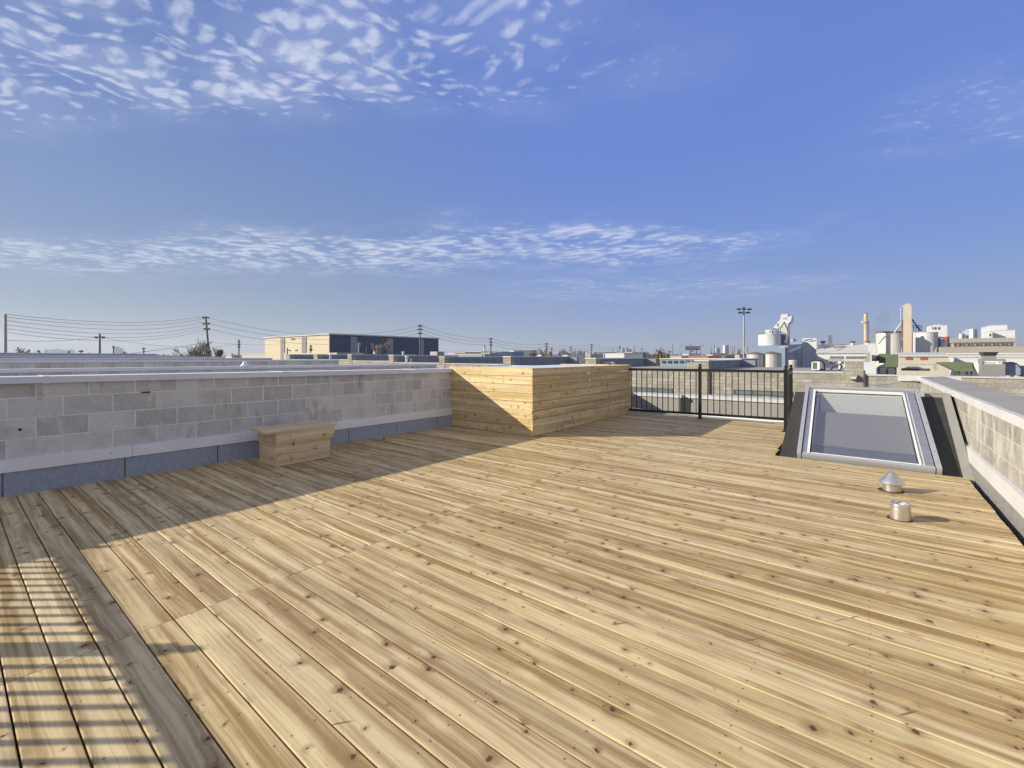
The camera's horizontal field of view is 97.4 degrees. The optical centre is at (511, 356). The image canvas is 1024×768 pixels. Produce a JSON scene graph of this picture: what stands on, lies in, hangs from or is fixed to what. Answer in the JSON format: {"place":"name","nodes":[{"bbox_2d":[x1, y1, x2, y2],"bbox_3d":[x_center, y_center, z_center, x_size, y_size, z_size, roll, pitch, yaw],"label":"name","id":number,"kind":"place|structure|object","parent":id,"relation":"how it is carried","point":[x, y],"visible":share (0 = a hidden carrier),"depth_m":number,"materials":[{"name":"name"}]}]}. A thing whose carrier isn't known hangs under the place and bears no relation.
{"place":"outdoors","nodes":[
{"label":"outdoors","id":0,"kind":"place"},
{"bbox_2d":[51,349,62,352],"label":"distant tower","id":1,"kind":"structure","parent":0,"point":[55,350],"depth_m":2300.00,"materials":[{"name":"concrete"}]},
{"bbox_2d":[114,346,119,353],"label":"distant tower","id":2,"kind":"structure","parent":0,"point":[116,349],"depth_m":2000.00,"materials":[{"name":"concrete"}]},
{"bbox_2d":[193,355,237,357],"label":"building","id":3,"kind":"structure","parent":0,"point":[228,356],"depth_m":196.78,"materials":[{"name":"beige paint"}]},
{"bbox_2d":[216,350,222,356],"bbox_3d":[-25.963,-0.133,40.000,0.481,0.872,0.600,0,0,0],"label":"antenna panel","id":4,"kind":"object","parent":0,"point":[219,353],"visible":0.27,"depth_m":39.89,"materials":[{"name":"grey metal"}]},
{"bbox_2d":[241,353,264,357],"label":"building","id":5,"kind":"structure","parent":0,"point":[253,355],"depth_m":213.59,"materials":[{"name":"beige paint"}]},
{"bbox_2d":[3,411,783,763],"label":"building","id":6,"kind":"structure","parent":0,"point":[647,413],"depth_m":11.39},
{"bbox_2d":[0,534,82,767],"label":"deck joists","id":7,"kind":"object","parent":6,"relation":"on","point":[9,708],"depth_m":1.85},
{"bbox_2d":[0,409,1023,767],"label":"deck","id":8,"kind":"structure","parent":7,"relation":"on","point":[642,591],"depth_m":2.38,"materials":[{"name":"brown wood"}]},
{"bbox_2d":[248,420,337,466],"bbox_3d":[-2.860,1.131,5.910,0.585,0.435,0.951,0,0,38],"label":"wooden bench","id":9,"kind":"object","parent":8,"relation":"on","point":[290,443],"visible":1,"depth_m":5.70,"materials":[{"name":"brown wood"}]},
{"bbox_2d":[450,364,630,436],"bbox_3d":[0.805,0.775,9.719,1.984,1.151,4.013,0,0,38],"label":"wooden enclosure","id":10,"kind":"object","parent":8,"relation":"on","point":[597,392],"visible":0.93,"depth_m":8.30,"materials":[{"name":"brown wood"}]},
{"bbox_2d":[629,364,792,419],"bbox_3d":[4.157,0.756,9.725,3.287,1.188,0.110,0,0,31],"label":"metal railing","id":11,"kind":"object","parent":8,"relation":"on","point":[699,370],"visible":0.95,"depth_m":9.74,"materials":[{"name":"metal"}]},
{"bbox_2d":[782,365,792,431],"bbox_3d":[5.177,0.756,8.406,0.113,1.188,0.987,0,0,38],"label":"metal railing","id":12,"kind":"object","parent":8,"relation":"on","point":[787,392],"visible":0.86,"depth_m":8.05,"materials":[{"name":"metal"}]},
{"bbox_2d":[878,471,905,493],"bbox_3d":[3.810,1.302,4.520,0.216,0.296,0.214,0,0,38],"label":"cone vent","id":13,"kind":"object","parent":8,"relation":"on","point":[891,481],"visible":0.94,"depth_m":4.47,"materials":[{"name":"metal"}]},
{"bbox_2d":[886,500,912,521],"bbox_3d":[3.214,1.331,3.734,0.168,0.238,0.168,0,0,38],"label":"round vent","id":14,"kind":"object","parent":8,"relation":"on","point":[900,511],"visible":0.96,"depth_m":3.69,"materials":[{"name":"metal"}]},
{"bbox_2d":[0,353,157,354],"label":"party wall","id":15,"kind":"structure","parent":6,"relation":"on","point":[74,354],"depth_m":41.87,"materials":[{"name":"paint"}]},
{"bbox_2d":[0,354,177,355],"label":"party wall","id":16,"kind":"structure","parent":6,"relation":"on","point":[80,355],"depth_m":33.42,"materials":[{"name":"paint"}]},
{"bbox_2d":[0,356,224,357],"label":"party wall","id":17,"kind":"structure","parent":6,"relation":"on","point":[107,357],"depth_m":26.93,"materials":[{"name":"paint"}]},
{"bbox_2d":[0,358,271,359],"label":"party wall","id":18,"kind":"structure","parent":6,"relation":"on","point":[135,358],"depth_m":22.26,"materials":[{"name":"paint"}]},
{"bbox_2d":[0,360,338,368],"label":"party wall","id":19,"kind":"structure","parent":6,"relation":"on","point":[21,364],"depth_m":16.60,"materials":[{"name":"paint"}]},
{"bbox_2d":[0,364,436,375],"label":"party wall","id":20,"kind":"structure","parent":6,"relation":"on","point":[76,371],"depth_m":11.75,"materials":[{"name":"paint"}]},
{"bbox_2d":[240,361,249,365],"bbox_3d":[-7.654,0.211,12.900,0.260,0.128,0.260,0,0,38],"label":"cone vent","id":21,"kind":"object","parent":20,"relation":"on","point":[244,363],"visible":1,"depth_m":12.85,"materials":[{"name":"white metal"}]},
{"bbox_2d":[0,368,561,497],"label":"parapet wall","id":22,"kind":"structure","parent":6,"relation":"on","point":[59,431],"depth_m":5.37,"materials":[{"name":"paint"}]},
{"bbox_2d":[632,407,783,422],"bbox_3d":[5.174,1.453,11.834,7.510,0.289,0.157,0,0,36],"label":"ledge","id":23,"kind":"object","parent":6,"relation":"on","point":[732,417],"visible":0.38,"depth_m":11.39,"materials":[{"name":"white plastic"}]},
{"bbox_2d":[632,391,793,420],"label":"front parapet","id":24,"kind":"structure","parent":6,"relation":"on","point":[770,407],"depth_m":11.97,"materials":[{"name":"concrete"}]},
{"bbox_2d":[780,385,974,486],"bbox_3d":[5.038,1.322,6.394,1.890,1.683,2.220,0,0,38],"label":"skylight","id":25,"kind":"object","parent":6,"relation":"on","point":[903,429],"visible":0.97,"depth_m":6.18,"materials":[{"name":"grey glass"}]},
{"bbox_2d":[919,376,1023,545],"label":"parapet wall","id":26,"kind":"structure","parent":6,"relation":"on","point":[991,423],"depth_m":4.43,"materials":[{"name":"concrete"}]},
{"bbox_2d":[898,375,960,395],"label":"end parapet","id":27,"kind":"structure","parent":26,"relation":"attached to","point":[905,383],"depth_m":10.51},
{"bbox_2d":[448,353,477,353],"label":"distant building","id":28,"kind":"structure","parent":0,"point":[462,353],"depth_m":245.12,"materials":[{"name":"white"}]},
{"bbox_2d":[455,352,485,353],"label":"distant building","id":29,"kind":"structure","parent":0,"point":[470,352],"depth_m":296.51,"materials":[{"name":"beige paint"}]},
{"bbox_2d":[445,354,506,356],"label":"distant building","id":30,"kind":"structure","parent":0,"point":[478,355],"depth_m":207.37,"materials":[{"name":"blue"}]},
{"bbox_2d":[465,351,496,352],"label":"distant building","id":31,"kind":"structure","parent":0,"point":[481,351],"depth_m":328.51,"materials":[{"name":"white"}]},
{"bbox_2d":[481,353,512,355],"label":"distant building","id":32,"kind":"structure","parent":0,"point":[509,354],"depth_m":233.87,"materials":[{"name":"grey metal"}]},
{"bbox_2d":[0,0,1023,355],"label":"sky","id":33,"kind":"structure","parent":0,"point":[643,174],"materials":[{"name":"blue"}]},
{"bbox_2d":[509,350,530,355],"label":"distant building","id":34,"kind":"structure","parent":0,"point":[526,353],"depth_m":340.28,"materials":[{"name":"white"}]},
{"bbox_2d":[529,350,537,355],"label":"tree","id":35,"kind":"object","parent":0,"point":[534,353],"visible":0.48,"depth_m":259.60,"materials":[{"name":"grey plant"}]},
{"bbox_2d":[562,355,584,363],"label":"distant building","id":36,"kind":"structure","parent":0,"point":[581,359],"depth_m":278.97,"materials":[{"name":"white"}]},
{"bbox_2d":[605,353,642,357],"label":"distant building","id":37,"kind":"structure","parent":0,"point":[623,355],"depth_m":173.75,"materials":[{"name":"white"}]},
{"bbox_2d":[625,352,648,358],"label":"distant building","id":38,"kind":"structure","parent":0,"point":[647,355],"depth_m":211.60,"materials":[{"name":"grey"}]},
{"bbox_2d":[286,354,1023,398],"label":"unit row building","id":39,"kind":"structure","parent":0,"point":[852,373],"depth_m":26.73,"materials":[{"name":"paint"}]},
{"bbox_2d":[430,352,443,354],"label":"roof unit","id":40,"kind":"structure","parent":39,"relation":"on","point":[436,353],"depth_m":56.06,"materials":[{"name":"grey metal"}]},
{"bbox_2d":[632,387,672,392],"bbox_3d":[8.436,2.137,28.504,3.591,0.310,0.066,0,0,38],"label":"window","id":41,"kind":"structure","parent":39,"relation":"in","point":[665,390],"depth_m":28.14,"materials":[{"name":"grey glass"}]},
{"bbox_2d":[687,362,694,368],"bbox_3d":[10.969,0.554,27.558,0.480,0.404,0.080,0,0,38],"label":"slatted screen","id":42,"kind":"object","parent":39,"relation":"on","point":[690,367],"visible":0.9,"depth_m":27.53,"materials":[{"name":"grey metal"}]},
{"bbox_2d":[733,389,793,396],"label":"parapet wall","id":43,"kind":"structure","parent":39,"relation":"in","point":[735,392],"depth_m":24.49,"materials":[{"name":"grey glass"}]},
{"bbox_2d":[811,360,825,369],"bbox_3d":[16.881,0.486,24.715,0.629,0.537,1.827,0,0,38],"label":"air conditioner","id":44,"kind":"object","parent":39,"relation":"on","point":[816,364],"visible":1,"depth_m":24.15,"materials":[{"name":"white metal"}]},
{"bbox_2d":[866,352,869,361],"bbox_3d":[19.800,0.047,25.012,0.174,0.608,0.800,0,0,38],"label":"exhaust hood","id":45,"kind":"object","parent":39,"relation":"attached to","point":[868,356],"visible":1,"depth_m":24.69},
{"bbox_2d":[872,354,897,374],"bbox_3d":[20.289,0.650,24.499,0.874,1.601,2.515,0,0,30],"label":"duct fan","id":46,"kind":"object","parent":39,"relation":"on","point":[890,360],"visible":0.89,"depth_m":23.53},
{"bbox_2d":[901,364,932,370],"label":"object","id":47,"kind":"object","parent":39,"relation":"on","point":[920,367],"visible":0.98,"depth_m":25.25,"materials":[{"name":"grey metal"}]},
{"bbox_2d":[936,362,977,375],"bbox_3d":[21.399,0.811,21.654,1.416,1.077,0.900,0,0,38],"label":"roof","id":48,"kind":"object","parent":39,"relation":"on","point":[962,366],"visible":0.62,"depth_m":21.27,"materials":[{"name":"paint"}]},
{"bbox_2d":[978,352,1005,375],"bbox_3d":[21.748,0.346,20.425,0.738,1.073,1.100,0,0,38],"label":"rooftop unit","id":49,"kind":"object","parent":39,"relation":"on","point":[989,364],"visible":1,"depth_m":20.09,"materials":[{"name":"grey metal"}]},
{"bbox_2d":[1006,362,1021,376],"bbox_3d":[22.202,0.569,19.940,0.474,0.644,1.000,0,0,38],"label":"curved duct","id":50,"kind":"object","parent":39,"relation":"on","point":[1013,369],"visible":0.97,"depth_m":19.85,"materials":[{"name":"blue"}]},
{"bbox_2d":[670,355,695,357],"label":"distant building","id":51,"kind":"structure","parent":0,"point":[678,356],"depth_m":168.76,"materials":[{"name":"beige paint"}]},
{"bbox_2d":[682,353,700,355],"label":"distant building","id":52,"kind":"structure","parent":0,"point":[691,354],"depth_m":216.68,"materials":[{"name":"white"}]},
{"bbox_2d":[688,356,721,357],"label":"distant building","id":53,"kind":"structure","parent":0,"point":[705,356],"depth_m":159.18,"materials":[{"name":"ceramic"}]},
{"bbox_2d":[659,358,758,366],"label":"long building","id":54,"kind":"structure","parent":0,"point":[673,361],"depth_m":73.72,"materials":[{"name":"white"}]},
{"bbox_2d":[715,347,719,354],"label":"distant tower","id":55,"kind":"structure","parent":0,"point":[717,350],"depth_m":1200.00,"materials":[{"name":"concrete"}]},
{"bbox_2d":[723,345,728,353],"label":"distant tower","id":56,"kind":"structure","parent":0,"point":[725,349],"depth_m":1100.00,"materials":[{"name":"concrete"}]},
{"bbox_2d":[735,354,745,357],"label":"distant building","id":57,"kind":"structure","parent":0,"point":[738,355],"depth_m":160.12,"materials":[{"name":"beige paint"}]},
{"bbox_2d":[896,352,949,374],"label":"factory shed","id":58,"kind":"structure","parent":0,"point":[919,358],"depth_m":89.26,"materials":[{"name":"beige paint"}]},
{"bbox_2d":[926,325,946,337],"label":"factory block","id":59,"kind":"structure","parent":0,"point":[941,330],"depth_m":211.19,"materials":[{"name":"white"}]},
{"bbox_2d":[965,329,968,337],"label":"distant tower","id":60,"kind":"structure","parent":0,"point":[966,333],"depth_m":702.69,"materials":[{"name":"concrete"}]},
{"bbox_2d":[969,329,976,337],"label":"distant tower","id":61,"kind":"structure","parent":0,"point":[972,333],"depth_m":680.38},
{"bbox_2d":[949,356,1023,376],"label":"factory shed","id":62,"kind":"structure","parent":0,"point":[1019,360],"depth_m":91.47,"materials":[{"name":"white"}]},
{"bbox_2d":[985,331,992,337],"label":"factory block","id":63,"kind":"structure","parent":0,"point":[988,334],"depth_m":263.55,"materials":[{"name":"white"}]},
{"bbox_2d":[981,325,1006,337],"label":"factory block","id":64,"kind":"structure","parent":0,"point":[991,328],"depth_m":277.59,"materials":[{"name":"white"}]},
{"bbox_2d":[992,330,1014,338],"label":"factory block","id":65,"kind":"structure","parent":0,"point":[1003,333],"depth_m":263.50,"materials":[{"name":"white"}]},
{"label":"ground","id":66,"kind":"structure","parent":0,"visible":0},
{"bbox_2d":[4,314,6,352],"bbox_3d":[-56.256,2.329,50.000,0.309,14.042,0.325,0,0,38],"label":"utility pole","id":67,"kind":"object","parent":66,"relation":"on","point":[5,333],"visible":0.34,"depth_m":49.93,"materials":[{"name":"concrete"}]},
{"bbox_2d":[7,331,199,340],"bbox_3d":[-60.408,-3.913,72.502,0.040,3.472,45.766,0,0,-10],"label":"power line","id":68,"kind":"object","parent":67,"relation":"attached to","point":[92,340],"visible":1,"depth_m":62.35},
{"bbox_2d":[7,320,201,329],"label":"power line","id":69,"kind":"object","parent":67,"relation":"attached to","point":[109,329],"visible":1,"depth_m":67.83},
{"bbox_2d":[7,314,202,322],"bbox_3d":[-60.588,-6.556,72.502,0.040,3.858,45.831,0,0,-11],"label":"power line","id":70,"kind":"object","parent":67,"relation":"attached to","point":[89,321],"visible":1,"depth_m":59.63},
{"bbox_2d":[12,328,201,337],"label":"power line","id":71,"kind":"object","parent":67,"relation":"attached to","point":[104,337],"visible":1,"depth_m":66.64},
{"bbox_2d":[15,346,27,352],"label":"tree","id":72,"kind":"object","parent":66,"relation":"on","point":[20,351],"visible":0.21,"depth_m":149.47,"materials":[{"name":"grey plant"}]},
{"bbox_2d":[95,334,104,352],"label":"utility pole","id":73,"kind":"object","parent":66,"relation":"on","point":[99,336],"visible":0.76,"depth_m":74.95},
{"bbox_2d":[172,338,212,355],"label":"bare tree","id":74,"kind":"object","parent":66,"relation":"on","point":[203,346],"visible":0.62,"depth_m":88.82,"materials":[{"name":"grey plant"}]},
{"bbox_2d":[185,346,225,356],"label":"bare tree","id":75,"kind":"object","parent":66,"relation":"on","point":[207,351],"visible":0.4,"depth_m":91.25,"materials":[{"name":"grey plant"}]},
{"bbox_2d":[202,316,209,356],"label":"utility pole","id":76,"kind":"object","parent":66,"relation":"on","point":[206,323],"visible":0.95,"depth_m":94.91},
{"bbox_2d":[8,317,205,325],"bbox_3d":[-60.408,-6.154,72.502,0.040,3.761,45.764,0,0,-10],"label":"power line","id":77,"kind":"object","parent":76,"relation":"attached to","point":[93,324],"visible":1,"depth_m":62.17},
{"bbox_2d":[11,325,204,333],"bbox_3d":[-60.408,-4.897,72.502,0.040,3.394,45.765,0,0,-10],"label":"power line","id":78,"kind":"object","parent":76,"relation":"attached to","point":[100,333],"visible":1,"depth_m":61.26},
{"bbox_2d":[213,324,418,339],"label":"power line","id":79,"kind":"object","parent":76,"relation":"attached to","point":[312,339],"visible":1,"depth_m":105.16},
{"bbox_2d":[238,339,239,357],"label":"utility pole","id":80,"kind":"object","parent":66,"relation":"on","point":[238,348],"visible":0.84,"depth_m":109.89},
{"bbox_2d":[283,353,363,359],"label":"building","id":81,"kind":"structure","parent":66,"relation":"on","point":[285,354],"depth_m":96.41,"materials":[{"name":"beige paint"}]},
{"bbox_2d":[263,333,439,359],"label":"warehouse","id":82,"kind":"structure","parent":66,"relation":"on","point":[275,350],"depth_m":129.72,"materials":[{"name":"beige"}]},
{"bbox_2d":[9,352,733,357],"bbox_3d":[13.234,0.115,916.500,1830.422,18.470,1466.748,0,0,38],"label":"woodland","id":83,"kind":"object","parent":66,"relation":"on","point":[566,354],"visible":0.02,"depth_m":750.46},
{"bbox_2d":[371,341,394,354],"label":"bare tree","id":84,"kind":"object","parent":66,"relation":"on","point":[376,348],"visible":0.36,"depth_m":87.48,"materials":[{"name":"grey plant"}]},
{"bbox_2d":[417,324,422,354],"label":"utility pole","id":85,"kind":"object","parent":66,"relation":"on","point":[420,333],"visible":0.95,"depth_m":119.93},
{"bbox_2d":[211,318,415,335],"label":"power line","id":86,"kind":"object","parent":85,"relation":"attached to","point":[308,334],"visible":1,"depth_m":105.44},
{"bbox_2d":[211,329,417,344],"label":"power line","id":87,"kind":"object","parent":85,"relation":"attached to","point":[302,343],"visible":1,"depth_m":104.63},
{"bbox_2d":[489,338,492,356],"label":"utility pole","id":88,"kind":"object","parent":66,"relation":"on","point":[490,342],"visible":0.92,"depth_m":149.86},
{"bbox_2d":[492,352,517,355],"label":"distant building","id":89,"kind":"structure","parent":66,"relation":"on","point":[515,353],"depth_m":246.30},
{"bbox_2d":[585,354,603,357],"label":"distant building","id":90,"kind":"structure","parent":66,"relation":"on","point":[594,355],"depth_m":227.07,"materials":[{"name":"grey metal"}]},
{"bbox_2d":[656,349,666,365],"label":"evergreen tree","id":91,"kind":"object","parent":66,"relation":"on","point":[659,355],"visible":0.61,"depth_m":124.46,"materials":[{"name":"green plant"}]},
{"bbox_2d":[685,346,699,353],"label":"billboard","id":92,"kind":"object","parent":66,"relation":"on","point":[693,348],"visible":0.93,"depth_m":330.00,"materials":[{"name":"grey metal"}]},
{"bbox_2d":[736,307,751,357],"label":"light mast","id":93,"kind":"object","parent":66,"relation":"on","point":[743,309],"visible":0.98,"depth_m":84.88,"materials":[{"name":"metal"}]},
{"bbox_2d":[746,352,763,366],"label":"tank","id":94,"kind":"object","parent":66,"relation":"on","point":[760,356],"visible":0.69,"depth_m":150.28,"materials":[{"name":"white"}]},
{"bbox_2d":[758,332,781,345],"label":"silo","id":95,"kind":"object","parent":66,"relation":"on","point":[769,339],"visible":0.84,"depth_m":200.85,"materials":[{"name":"grey metal"}]},
{"bbox_2d":[763,351,781,366],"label":"tank","id":96,"kind":"object","parent":66,"relation":"on","point":[772,359],"visible":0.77,"depth_m":148.48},
{"bbox_2d":[780,347,785,366],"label":"factory block","id":97,"kind":"structure","parent":66,"relation":"on","point":[783,350],"depth_m":185.75,"materials":[{"name":"blue"}]},
{"bbox_2d":[750,338,816,367],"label":"factory hall","id":98,"kind":"structure","parent":66,"relation":"on","point":[807,350],"depth_m":222.25,"materials":[{"name":"blue"}]},
{"bbox_2d":[789,346,801,352],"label":"conveyor","id":99,"kind":"object","parent":98,"relation":"attached to","point":[796,348],"visible":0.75,"depth_m":200.07,"materials":[{"name":"white"}]},
{"bbox_2d":[773,314,793,344],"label":"head house","id":100,"kind":"structure","parent":66,"relation":"on","point":[785,321],"depth_m":200.67,"materials":[{"name":"white"}]},
{"bbox_2d":[788,360,796,367],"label":"drum","id":101,"kind":"object","parent":66,"relation":"on","point":[793,363],"visible":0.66,"depth_m":120.09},
{"bbox_2d":[798,344,877,373],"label":"workshop","id":102,"kind":"structure","parent":66,"relation":"on","point":[830,357],"depth_m":192.63,"materials":[{"name":"white"}]},
{"bbox_2d":[828,335,831,346],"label":"chimney","id":103,"kind":"object","parent":102,"relation":"on","point":[829,340],"visible":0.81,"depth_m":200.12,"materials":[{"name":"white"}]},
{"bbox_2d":[830,356,843,358],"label":"window","id":104,"kind":"structure","parent":102,"relation":"in","point":[831,357],"depth_m":191.37,"materials":[{"name":"grey glass"}]},
{"bbox_2d":[846,356,865,358],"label":"window","id":105,"kind":"structure","parent":102,"relation":"in","point":[847,357],"depth_m":187.44,"materials":[{"name":"grey glass"}]},
{"bbox_2d":[861,313,868,343],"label":"tall stack","id":106,"kind":"object","parent":66,"relation":"on","point":[866,329],"visible":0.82,"depth_m":206.20,"materials":[{"name":"beige metal"}]},
{"bbox_2d":[868,343,876,373],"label":"factory shed","id":107,"kind":"structure","parent":66,"relation":"on","point":[871,363],"depth_m":173.47,"materials":[{"name":"white"}]},
{"bbox_2d":[875,331,902,374],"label":"silo","id":108,"kind":"object","parent":66,"relation":"on","point":[891,343],"visible":0.63,"depth_m":206.77,"materials":[{"name":"metal"}]},
{"bbox_2d":[894,304,921,352],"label":"elevator tower","id":109,"kind":"structure","parent":66,"relation":"on","point":[905,324],"depth_m":185.46,"materials":[{"name":"beige"}]},
{"bbox_2d":[912,332,917,351],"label":"silo","id":110,"kind":"object","parent":66,"relation":"on","point":[914,341],"visible":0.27,"depth_m":222.44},
{"bbox_2d":[915,332,937,351],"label":"silo","id":111,"kind":"object","parent":66,"relation":"on","point":[926,341],"visible":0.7,"depth_m":206.09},
{"bbox_2d":[938,338,944,346],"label":"factory block","id":112,"kind":"structure","parent":66,"relation":"on","point":[941,342],"depth_m":204.95,"materials":[{"name":"blue"}]},
{"bbox_2d":[934,338,1023,352],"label":"workshop","id":113,"kind":"structure","parent":66,"relation":"on","point":[977,345],"depth_m":173.81,"materials":[{"name":"grey metal"}]},
{"bbox_2d":[944,337,948,346],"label":"exhaust stack","id":114,"kind":"object","parent":113,"relation":"on","point":[946,341],"visible":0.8,"depth_m":194.70,"materials":[{"name":"grey metal"}]},
{"bbox_2d":[945,353,1023,374],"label":"factory shed","id":115,"kind":"structure","parent":66,"relation":"on","point":[978,354],"depth_m":105.64,"materials":[{"name":"white"}]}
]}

